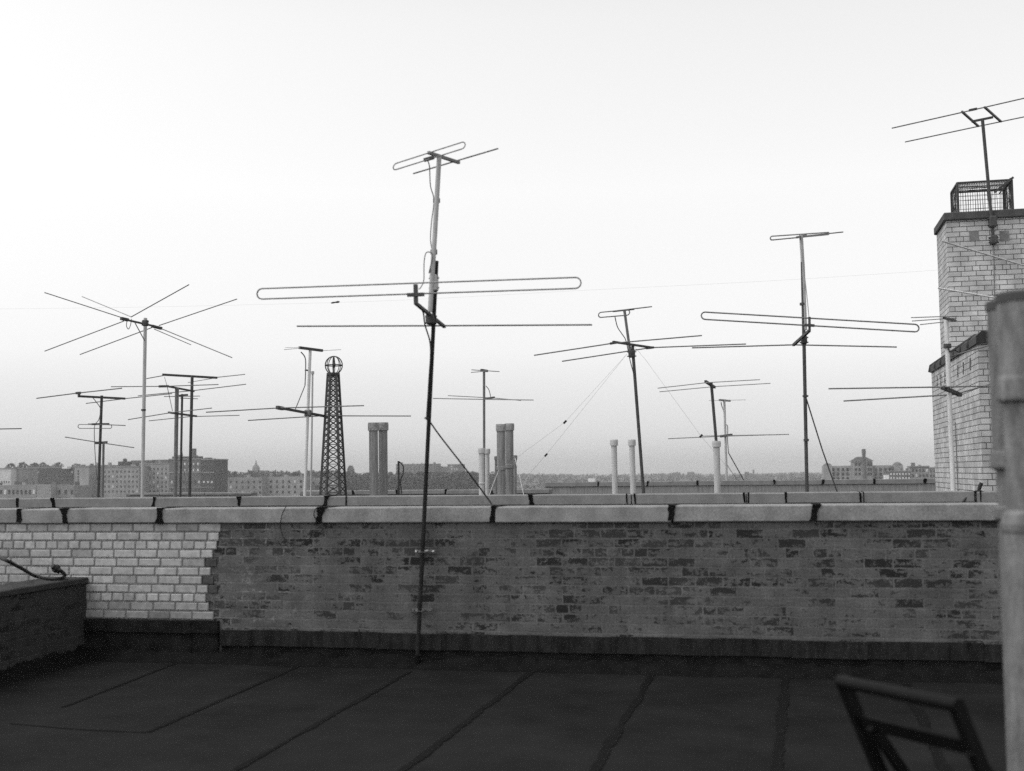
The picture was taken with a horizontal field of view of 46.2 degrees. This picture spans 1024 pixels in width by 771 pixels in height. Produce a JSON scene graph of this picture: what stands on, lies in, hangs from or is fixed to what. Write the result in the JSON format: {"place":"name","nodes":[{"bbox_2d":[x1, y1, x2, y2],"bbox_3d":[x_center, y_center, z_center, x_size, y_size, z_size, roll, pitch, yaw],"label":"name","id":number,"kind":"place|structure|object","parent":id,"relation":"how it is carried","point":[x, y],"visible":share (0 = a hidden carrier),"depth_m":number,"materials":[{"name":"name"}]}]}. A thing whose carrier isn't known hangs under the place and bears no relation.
{"place":"outdoors","nodes":[
{"label":"outdoors","id":0,"kind":"place"},
{"bbox_2d":[0,0,1023,474],"label":"sky","id":1,"kind":"structure","parent":0,"point":[228,150],"materials":[{"name":"white"}]},
{"bbox_2d":[505,473,821,488],"bbox_3d":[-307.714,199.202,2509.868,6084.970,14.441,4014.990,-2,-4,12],"label":"hills","id":2,"kind":"structure","parent":0,"point":[533,484],"depth_m":1835.27,"materials":[{"name":"grey plant"}]},
{"bbox_2d":[347,466,353,472],"bbox_3d":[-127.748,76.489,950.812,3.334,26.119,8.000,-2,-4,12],"label":"house","id":3,"kind":"structure","parent":2,"relation":"on","point":[350,468],"depth_m":948.36,"materials":[{"name":"brick"}]},
{"bbox_2d":[228,470,494,490],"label":"woods","id":4,"kind":"object","parent":2,"relation":"on","point":[410,480],"visible":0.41,"depth_m":716.86,"materials":[{"name":"grey plant"}]},
{"bbox_2d":[396,462,440,472],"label":"apartment block","id":5,"kind":"structure","parent":2,"relation":"on","point":[415,468],"depth_m":1196.67,"materials":[{"name":"grey brick"}]},
{"bbox_2d":[441,466,447,472],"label":"apartment block","id":6,"kind":"structure","parent":2,"relation":"on","point":[444,469],"depth_m":1220.88,"materials":[{"name":"grey brick"}]},
{"bbox_2d":[447,464,464,474],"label":"apartment block","id":7,"kind":"structure","parent":2,"relation":"on","point":[452,468],"depth_m":1188.02,"materials":[{"name":"grey brick"}]},
{"bbox_2d":[588,476,595,481],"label":"house","id":8,"kind":"structure","parent":2,"relation":"on","point":[593,479],"depth_m":1308.29,"materials":[{"name":"brick"}]},
{"bbox_2d":[363,472,821,489],"bbox_3d":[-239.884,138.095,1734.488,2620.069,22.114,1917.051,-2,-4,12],"label":"woods","id":9,"kind":"object","parent":2,"relation":"on","point":[671,477],"visible":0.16,"depth_m":1684.07,"materials":[{"name":"grey plant"}]},
{"bbox_2d":[672,472,680,477],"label":"apartment block","id":10,"kind":"structure","parent":2,"relation":"on","point":[677,473],"depth_m":1982.89,"materials":[{"name":"brick"}]},
{"bbox_2d":[687,471,694,477],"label":"apartment block","id":11,"kind":"structure","parent":2,"relation":"on","point":[691,473],"depth_m":1978.14,"materials":[{"name":"brick"}]},
{"bbox_2d":[750,469,761,479],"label":"apartment block","id":12,"kind":"structure","parent":2,"relation":"on","point":[757,476],"depth_m":1563.98,"materials":[{"name":"grey brick"}]},
{"bbox_3d":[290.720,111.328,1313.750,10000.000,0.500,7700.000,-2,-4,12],"label":"ground","id":13,"kind":"structure","parent":0,"visible":0},
{"bbox_2d":[0,467,18,484],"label":"apartment block","id":14,"kind":"structure","parent":13,"relation":"on","point":[8,475],"depth_m":630.47,"materials":[{"name":"brick"}]},
{"bbox_2d":[17,462,27,467],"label":"tree","id":15,"kind":"object","parent":13,"relation":"on","point":[21,464],"visible":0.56,"depth_m":728.73,"materials":[{"name":"grey plant"}]},
{"bbox_2d":[0,480,47,497],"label":"apartment block","id":16,"kind":"structure","parent":13,"relation":"on","point":[23,490],"depth_m":527.38,"materials":[{"name":"grey brick"}]},
{"bbox_2d":[17,467,37,484],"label":"apartment block","id":17,"kind":"structure","parent":13,"relation":"on","point":[28,474],"depth_m":639.18,"materials":[{"name":"grey brick"}]},
{"bbox_2d":[37,481,68,497],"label":"apartment block","id":18,"kind":"structure","parent":13,"relation":"on","point":[47,491],"depth_m":522.48,"materials":[{"name":"brick"}]},
{"bbox_2d":[26,464,80,484],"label":"apartment block","id":19,"kind":"structure","parent":13,"relation":"on","point":[48,474],"depth_m":668.75,"materials":[{"name":"brick"}]},
{"bbox_2d":[53,482,91,497],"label":"apartment block","id":20,"kind":"structure","parent":13,"relation":"on","point":[77,490],"depth_m":525.26,"materials":[{"name":"grey brick"}]},
{"bbox_2d":[74,464,101,497],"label":"apartment block","id":21,"kind":"structure","parent":13,"relation":"on","point":[84,475],"depth_m":577.05,"materials":[{"name":"brick"}]},
{"bbox_2d":[104,458,149,497],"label":"apartment block","id":22,"kind":"structure","parent":13,"relation":"on","point":[122,478],"depth_m":572.09,"materials":[{"name":"brick"}]},
{"bbox_2d":[131,460,168,492],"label":"apartment block","id":23,"kind":"structure","parent":13,"relation":"on","point":[159,477],"depth_m":578.68,"materials":[{"name":"brick"}]},
{"bbox_2d":[169,448,215,492],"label":"apartment block","id":24,"kind":"structure","parent":13,"relation":"on","point":[196,482],"depth_m":542.95,"materials":[{"name":"grey brick"}]},
{"bbox_2d":[201,458,227,491],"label":"apartment block","id":25,"kind":"structure","parent":13,"relation":"on","point":[214,472],"depth_m":540.43,"materials":[{"name":"brick"}]},
{"bbox_2d":[228,474,266,495],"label":"apartment block","id":26,"kind":"structure","parent":13,"relation":"on","point":[247,483],"depth_m":601.04,"materials":[{"name":"grey brick"}]},
{"bbox_2d":[252,462,267,474],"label":"domed church","id":27,"kind":"structure","parent":13,"relation":"on","point":[255,467],"depth_m":1604.77,"materials":[{"name":"grey brick"}]},
{"bbox_2d":[267,472,313,495],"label":"apartment block","id":28,"kind":"structure","parent":13,"relation":"on","point":[285,485],"depth_m":602.81,"materials":[{"name":"brick"}]},
{"bbox_2d":[307,485,323,490],"bbox_3d":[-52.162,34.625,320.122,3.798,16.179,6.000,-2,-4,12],"label":"shed","id":29,"kind":"structure","parent":13,"relation":"on","point":[315,487],"depth_m":318.42,"materials":[{"name":"brick"}]},
{"bbox_2d":[307,472,344,490],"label":"apartment block","id":30,"kind":"structure","parent":13,"relation":"on","point":[315,481],"depth_m":608.28,"materials":[{"name":"grey brick"}]},
{"bbox_2d":[822,449,902,484],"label":"institution building","id":31,"kind":"structure","parent":13,"relation":"on","point":[865,468],"depth_m":593.10,"materials":[{"name":"brick"}]},
{"bbox_2d":[883,470,888,478],"bbox_3d":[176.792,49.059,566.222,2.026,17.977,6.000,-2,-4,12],"label":"shed","id":32,"kind":"structure","parent":13,"relation":"on","point":[885,475],"depth_m":564.85,"materials":[{"name":"white brick"}]},
{"bbox_2d":[888,467,911,478],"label":"apartment block","id":33,"kind":"structure","parent":13,"relation":"on","point":[899,474],"depth_m":572.10,"materials":[{"name":"grey brick"}]},
{"bbox_2d":[907,463,929,478],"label":"apartment block","id":34,"kind":"structure","parent":13,"relation":"on","point":[919,472],"depth_m":608.25,"materials":[{"name":"grey brick"}]},
{"bbox_2d":[929,466,934,478],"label":"apartment block","id":35,"kind":"structure","parent":13,"relation":"on","point":[931,472],"depth_m":625.89,"materials":[{"name":"grey brick"}]},
{"bbox_3d":[4.633,11.473,19.726,60.000,16.980,50.000,-2,-4,12],"label":"apartment house","id":36,"kind":"object","parent":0,"visible":0},
{"bbox_2d":[0,661,1006,770],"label":"roof","id":37,"kind":"structure","parent":36,"relation":"on","point":[111,716],"depth_m":7.53,"materials":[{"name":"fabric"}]},
{"bbox_2d":[0,577,92,685],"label":"parapet wall","id":38,"kind":"structure","parent":37,"relation":"on","point":[41,627],"depth_m":9.74,"materials":[{"name":"brick"}]},
{"bbox_2d":[0,556,66,580],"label":"hose","id":39,"kind":"object","parent":38,"relation":"on","point":[55,568],"visible":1,"depth_m":9.88,"materials":[{"name":"black rubber"}]},
{"bbox_2d":[0,502,1003,683],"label":"parapet wall","id":40,"kind":"structure","parent":37,"relation":"on","point":[886,591],"depth_m":9.53,"materials":[{"name":"brick"}]},
{"bbox_2d":[280,507,323,545],"bbox_3d":[-1.754,1.169,9.985,0.385,0.328,0.032,-2,-4,12],"label":"wire","id":41,"kind":"object","parent":40,"relation":"hanging from","point":[311,533],"visible":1,"depth_m":9.98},
{"bbox_2d":[256,142,591,664],"bbox_3d":[-0.680,0.111,9.766,2.619,4.316,0.884,-1,-4,10],"label":"tv antenna","id":42,"kind":"object","parent":40,"relation":"attached to","point":[432,320],"visible":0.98,"depth_m":9.74,"materials":[{"name":"metal"}]},
{"bbox_2d":[835,675,992,770],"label":"folding chair","id":43,"kind":"object","parent":37,"relation":"on","point":[872,732],"visible":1,"depth_m":3.73,"materials":[{"name":"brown wood"}]},
{"bbox_2d":[985,300,1009,770],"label":"soil pipe","id":44,"kind":"object","parent":37,"relation":"on","point":[997,461],"visible":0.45,"depth_m":4.30,"materials":[{"name":"metal"}]},
{"bbox_2d":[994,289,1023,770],"bbox_3d":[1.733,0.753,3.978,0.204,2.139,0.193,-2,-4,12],"label":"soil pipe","id":45,"kind":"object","parent":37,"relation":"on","point":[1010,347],"visible":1,"depth_m":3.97,"materials":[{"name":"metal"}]},
{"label":"roof","id":46,"kind":"structure","parent":36,"relation":"on","visible":0},
{"bbox_2d":[65,437,133,497],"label":"tv antenna","id":47,"kind":"object","parent":46,"relation":"on","point":[103,458],"visible":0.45,"depth_m":20.42,"materials":[{"name":"metal"}]},
{"bbox_2d":[36,388,171,497],"bbox_3d":[-6.304,1.519,18.534,1.951,2.930,0.554,-1,-4,3],"label":"tv antenna","id":48,"kind":"object","parent":46,"relation":"on","point":[101,401],"visible":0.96,"depth_m":18.57,"materials":[{"name":"metal"}]},
{"bbox_2d":[44,284,236,496],"bbox_3d":[-5.475,0.734,17.580,2.955,4.337,1.810,-2,-4,12],"label":"tv antenna","id":49,"kind":"object","parent":46,"relation":"on","point":[145,322],"visible":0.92,"depth_m":17.58,"materials":[{"name":"metal"}]},
{"bbox_2d":[111,377,245,496],"bbox_3d":[-5.018,1.372,18.052,1.712,3.123,1.015,-2,-4,12],"label":"tv antenna","id":50,"kind":"object","parent":46,"relation":"on","point":[176,419],"visible":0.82,"depth_m":18.07,"materials":[{"name":"metal"}]},
{"bbox_2d":[164,394,197,496],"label":"tv antenna","id":51,"kind":"object","parent":46,"relation":"on","point":[181,452],"visible":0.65,"depth_m":20.24,"materials":[{"name":"metal"}]},
{"bbox_2d":[126,492,256,496],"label":"parapet wall","id":52,"kind":"structure","parent":46,"relation":"on","point":[215,494],"depth_m":29.21,"materials":[{"name":"stone"}]},
{"bbox_2d":[146,373,244,496],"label":"tv antenna","id":53,"kind":"object","parent":46,"relation":"on","point":[190,432],"visible":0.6,"depth_m":19.14,"materials":[{"name":"metal"}]},
{"bbox_2d":[206,346,410,495],"bbox_3d":[-3.008,1.157,17.935,2.894,3.491,0.978,-1,-4,3],"label":"tv antenna","id":54,"kind":"object","parent":46,"relation":"on","point":[307,413],"visible":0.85,"depth_m":18.07,"materials":[{"name":"metal"}]},
{"bbox_2d":[310,371,313,495],"bbox_3d":[-3.450,1.428,20.683,0.088,3.358,0.058,-3,-5,29],"label":"pole","id":55,"kind":"object","parent":46,"relation":"on","point":[312,372],"visible":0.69,"depth_m":20.71,"materials":[{"name":"grey metal"}]},
{"bbox_2d":[319,356,346,495],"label":"lattice tower","id":56,"kind":"structure","parent":46,"relation":"on","point":[329,378],"depth_m":18.36,"materials":[{"name":"metal"}]},
{"bbox_2d":[368,422,378,495],"bbox_3d":[-2.117,1.749,18.411,0.185,2.358,0.177,-2,-4,12],"label":"vent pipe","id":57,"kind":"object","parent":46,"relation":"on","point":[373,428],"visible":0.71,"depth_m":18.40,"materials":[{"name":"grey metal"}]},
{"bbox_2d":[378,422,388,495],"bbox_3d":[-2.002,1.762,18.693,0.186,2.371,0.180,-2,-4,12],"label":"vent pipe","id":58,"kind":"object","parent":46,"relation":"on","point":[383,460],"visible":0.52,"depth_m":18.68,"materials":[{"name":"grey metal"}]},
{"bbox_2d":[397,461,403,494],"bbox_3d":[-1.780,2.098,19.236,0.110,1.773,0.031,-2,-4,12],"label":"roof rod","id":59,"kind":"object","parent":46,"relation":"on","point":[398,476],"visible":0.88,"depth_m":19.27,"materials":[{"name":"metal"}]},
{"bbox_2d":[300,489,552,495],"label":"parapet wall","id":60,"kind":"structure","parent":46,"relation":"on","point":[438,492],"depth_m":24.82,"materials":[{"name":"stone"}]},
{"bbox_2d":[478,448,484,494],"bbox_3d":[-0.430,1.861,17.210,0.111,1.922,0.107,-2,-4,12],"label":"vent pipe","id":61,"kind":"object","parent":46,"relation":"on","point":[481,451],"visible":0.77,"depth_m":17.22,"materials":[{"name":"white metal"}]},
{"bbox_2d":[433,369,531,479],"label":"tv antenna","id":62,"kind":"object","parent":46,"relation":"on","point":[484,397],"visible":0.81,"depth_m":18.30,"materials":[{"name":"metal"}]},
{"bbox_2d":[484,449,489,494],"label":"vent pipe","id":63,"kind":"object","parent":46,"relation":"on","point":[487,473],"visible":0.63,"depth_m":17.62,"materials":[{"name":"white metal"}]},
{"bbox_2d":[494,456,496,494],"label":"vent pipe","id":64,"kind":"object","parent":46,"relation":"on","point":[495,458],"visible":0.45,"depth_m":19.95,"materials":[{"name":"metal"}]},
{"bbox_2d":[0,490,996,507],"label":"parapet wall","id":65,"kind":"structure","parent":46,"relation":"on","point":[665,498],"depth_m":14.63,"materials":[{"name":"concrete"}]},
{"bbox_2d":[962,482,983,502],"bbox_3d":[5.213,1.208,13.581,0.279,0.228,0.141,-1,-4,2],"label":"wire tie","id":66,"kind":"object","parent":65,"relation":"attached to","point":[980,485],"visible":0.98,"depth_m":13.61,"materials":[{"name":"black metal"}]},
{"bbox_2d":[496,424,505,494],"bbox_3d":[-0.156,1.694,17.366,0.165,2.270,0.159,-2,-4,12],"label":"vent pipe","id":67,"kind":"object","parent":46,"relation":"on","point":[501,484],"visible":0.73,"depth_m":17.36,"materials":[{"name":"grey metal"}]},
{"bbox_2d":[489,458,523,494],"bbox_3d":[-0.029,1.386,18.186,0.237,0.609,2.212,-1,-4,10],"label":"rope","id":68,"kind":"object","parent":67,"relation":"attached to","point":[519,477],"visible":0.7,"depth_m":18.85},
{"bbox_2d":[505,423,513,494],"bbox_3d":[-0.036,1.709,17.749,0.163,2.295,0.155,-2,-4,12],"label":"vent pipe","id":69,"kind":"object","parent":46,"relation":"on","point":[509,454],"visible":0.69,"depth_m":17.75,"materials":[{"name":"grey metal"}]},
{"bbox_2d":[514,455,516,494],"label":"vent pipe","id":70,"kind":"object","parent":46,"relation":"on","point":[515,478],"visible":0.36,"depth_m":19.36,"materials":[{"name":"grey metal"}]},
{"bbox_2d":[470,306,746,493],"bbox_3d":[1.472,0.832,16.811,3.647,3.876,2.502,-2,-4,12],"label":"tv antenna","id":71,"kind":"object","parent":46,"relation":"on","point":[631,351],"visible":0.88,"depth_m":16.45,"materials":[{"name":"metal"}]},
{"bbox_2d":[610,440,617,493],"bbox_3d":[1.499,1.800,17.404,0.124,2.028,0.118,-2,-4,12],"label":"vent pipe","id":72,"kind":"object","parent":46,"relation":"on","point":[613,444],"visible":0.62,"depth_m":17.42,"materials":[{"name":"white metal"}]},
{"bbox_2d":[628,440,635,493],"bbox_3d":[1.737,1.783,17.147,0.124,2.018,0.112,-2,-4,12],"label":"vent pipe","id":73,"kind":"object","parent":46,"relation":"on","point":[631,444],"visible":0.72,"depth_m":17.16,"materials":[{"name":"white metal"}]},
{"bbox_2d":[712,441,720,492],"bbox_3d":[2.900,1.772,16.891,0.124,1.976,0.124,-2,-4,12],"label":"vent pipe","id":74,"kind":"object","parent":46,"relation":"on","point":[716,445],"visible":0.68,"depth_m":16.90,"materials":[{"name":"white metal"}]},
{"bbox_2d":[658,379,770,440],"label":"tv antenna","id":75,"kind":"object","parent":74,"relation":"in","point":[711,385],"visible":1,"depth_m":16.98,"materials":[{"name":"metal"}]},
{"bbox_2d":[692,231,919,491],"bbox_3d":[3.536,0.307,14.592,2.696,4.550,1.019,-2,-4,12],"label":"tv antenna","id":76,"kind":"object","parent":46,"relation":"on","point":[803,337],"visible":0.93,"depth_m":14.57,"materials":[{"name":"metal"}]},
{"bbox_2d":[828,316,988,490],"bbox_3d":[4.824,0.865,14.219,2.056,3.354,0.616,-2,-4,12],"label":"tv antenna","id":77,"kind":"object","parent":46,"relation":"on","point":[948,386],"visible":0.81,"depth_m":14.17,"materials":[{"name":"metal"}]},
{"bbox_2d":[928,177,1023,490],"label":"brick chimney","id":78,"kind":"object","parent":46,"relation":"on","point":[963,269],"visible":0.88,"depth_m":17.62,"materials":[{"name":"brick"}]},
{"bbox_2d":[36,270,931,308],"bbox_3d":[-1.484,-1.554,19.941,22.178,0.259,0.039,-2,-4,12],"label":"overhead wire","id":79,"kind":"object","parent":78,"relation":"attached to","point":[471,296],"visible":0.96,"depth_m":19.82,"materials":[{"name":"metal"}]},
{"bbox_2d":[892,98,1023,299],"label":"tv antenna","id":80,"kind":"object","parent":78,"relation":"attached to","point":[992,225],"visible":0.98,"depth_m":17.59,"materials":[{"name":"metal"}]},
{"bbox_2d":[938,240,1023,297],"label":"tv antenna","id":81,"kind":"object","parent":46,"relation":"on","point":[981,253],"visible":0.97,"depth_m":14.07,"materials":[{"name":"metal"}]},
{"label":"roof","id":82,"kind":"structure","parent":36,"relation":"on","visible":0},
{"bbox_2d":[668,399,788,479],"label":"tv antenna","id":83,"kind":"object","parent":82,"relation":"on","point":[726,436],"visible":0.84,"depth_m":32.94,"materials":[{"name":"metal"}]},
{"bbox_2d":[545,478,935,501],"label":"parapet wall","id":84,"kind":"structure","parent":82,"relation":"on","point":[783,486],"depth_m":30.78,"materials":[{"name":"stone"}]}
]}

